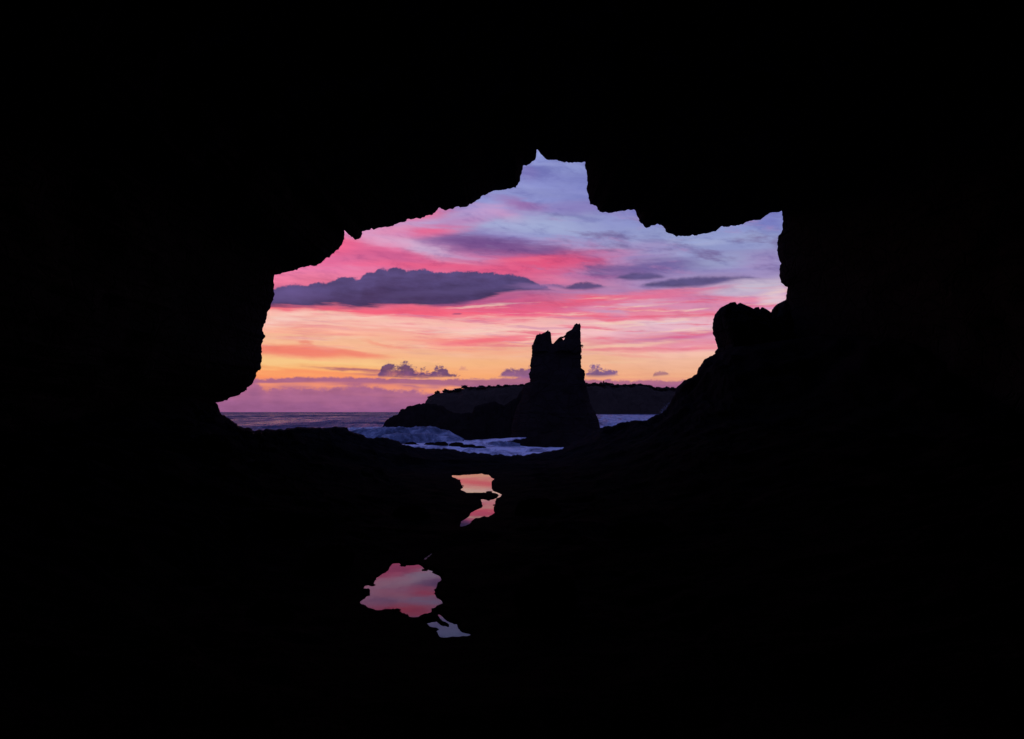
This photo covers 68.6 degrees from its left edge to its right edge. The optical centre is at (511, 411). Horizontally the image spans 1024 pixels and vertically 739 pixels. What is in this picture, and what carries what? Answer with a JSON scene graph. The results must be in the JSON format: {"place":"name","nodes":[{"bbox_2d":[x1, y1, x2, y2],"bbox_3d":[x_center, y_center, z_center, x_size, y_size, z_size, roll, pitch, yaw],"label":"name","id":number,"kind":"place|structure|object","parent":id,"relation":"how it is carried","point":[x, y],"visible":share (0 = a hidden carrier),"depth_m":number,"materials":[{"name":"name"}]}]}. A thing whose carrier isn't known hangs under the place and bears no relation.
{"place":"outdoors","nodes":[
{"label":"outdoors","id":0,"kind":"place"},
{"bbox_2d":[220,412,656,430],"bbox_3d":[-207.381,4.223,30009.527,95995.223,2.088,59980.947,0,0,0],"label":"sea","id":1,"kind":"structure","parent":0,"point":[255,421],"depth_m":413.44,"materials":[{"name":"liquid"}]},
{"bbox_2d":[352,426,463,439],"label":"breaking wave","id":2,"kind":"object","parent":1,"relation":"on","point":[374,432],"visible":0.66,"depth_m":110.92,"materials":[{"name":"liquid"}]},
{"bbox_2d":[404,442,418,444],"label":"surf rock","id":3,"kind":"object","parent":1,"relation":"in","point":[410,443],"visible":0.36,"depth_m":83.66,"materials":[{"name":"black stone"}]},
{"bbox_2d":[383,403,455,427],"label":"rocky islet","id":4,"kind":"object","parent":1,"relation":"on","point":[424,414],"visible":0.51,"depth_m":182.68,"materials":[{"name":"black stone"}]},
{"bbox_2d":[382,432,463,442],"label":"breaking wave","id":5,"kind":"object","parent":1,"relation":"on","point":[415,438],"visible":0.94,"depth_m":104.07,"materials":[{"name":"liquid"}]},
{"bbox_2d":[433,442,447,445],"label":"surf rock","id":6,"kind":"object","parent":1,"relation":"in","point":[441,443],"visible":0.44,"depth_m":82.71,"materials":[{"name":"black stone"}]},
{"bbox_2d":[449,442,463,446],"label":"surf rock","id":7,"kind":"object","parent":1,"relation":"in","point":[456,444],"visible":0.41,"depth_m":82.62,"materials":[{"name":"black stone"}]},
{"bbox_2d":[460,444,474,447],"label":"surf rock","id":8,"kind":"object","parent":1,"relation":"in","point":[468,446],"visible":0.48,"depth_m":81.73,"materials":[{"name":"black stone"}]},
{"bbox_2d":[435,389,522,439],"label":"rock ridge","id":9,"kind":"object","parent":1,"relation":"in","point":[492,420],"visible":0.52,"depth_m":120.21,"materials":[{"name":"black stone"}]},
{"bbox_2d":[401,437,563,455],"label":"sea foam","id":10,"kind":"object","parent":1,"relation":"on","point":[505,450],"visible":0.14,"depth_m":84.10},
{"bbox_2d":[488,441,519,446],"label":"breaking wave","id":11,"kind":"object","parent":1,"relation":"on","point":[506,443],"visible":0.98,"depth_m":92.17,"materials":[{"name":"liquid"}]},
{"bbox_2d":[510,428,595,447],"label":"rock ledge","id":12,"kind":"object","parent":1,"relation":"in","point":[562,438],"visible":0.52,"depth_m":93.37,"materials":[{"name":"black stone"}]},
{"bbox_2d":[510,323,599,437],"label":"sea stack","id":13,"kind":"object","parent":1,"relation":"in","point":[555,397],"visible":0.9,"depth_m":104.90,"materials":[{"name":"black stone"}]},
{"bbox_2d":[216,150,787,411],"label":"sky","id":14,"kind":"structure","parent":0,"point":[400,314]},
{"bbox_2d":[0,334,1023,738],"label":"cave floor","id":15,"kind":"structure","parent":0,"point":[836,552],"depth_m":6.04,"materials":[{"name":"black stone"}]},
{"bbox_2d":[360,562,443,616],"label":"tide pool","id":16,"kind":"structure","parent":15,"relation":"on","point":[408,590],"depth_m":6.72,"materials":[{"name":"pink liquid"}]},
{"bbox_2d":[426,613,469,637],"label":"tide pool","id":17,"kind":"structure","parent":15,"relation":"on","point":[451,630],"depth_m":5.52,"materials":[{"name":"purple liquid"}]},
{"bbox_2d":[451,472,501,525],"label":"tide pool","id":18,"kind":"structure","parent":15,"relation":"on","point":[479,482],"depth_m":15.69,"materials":[{"name":"pink liquid"}]},
{"bbox_2d":[712,300,795,352],"bbox_3d":[9.011,-2.404,25.652,4.516,2.781,3.818,0,0,0],"label":"rock outcrop","id":19,"kind":"object","parent":15,"relation":"on","point":[735,324],"visible":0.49,"depth_m":24.38,"materials":[{"name":"black stone"}]},
{"bbox_2d":[0,0,1023,432],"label":"sea cave","id":20,"kind":"structure","parent":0,"point":[182,182],"depth_m":17.18},
{"bbox_2d":[425,385,675,413],"bbox_3d":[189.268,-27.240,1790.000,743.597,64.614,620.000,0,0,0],"label":"headland","id":21,"kind":"structure","parent":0,"point":[625,400],"depth_m":1524.51,"materials":[{"name":"black stone"}]}
]}

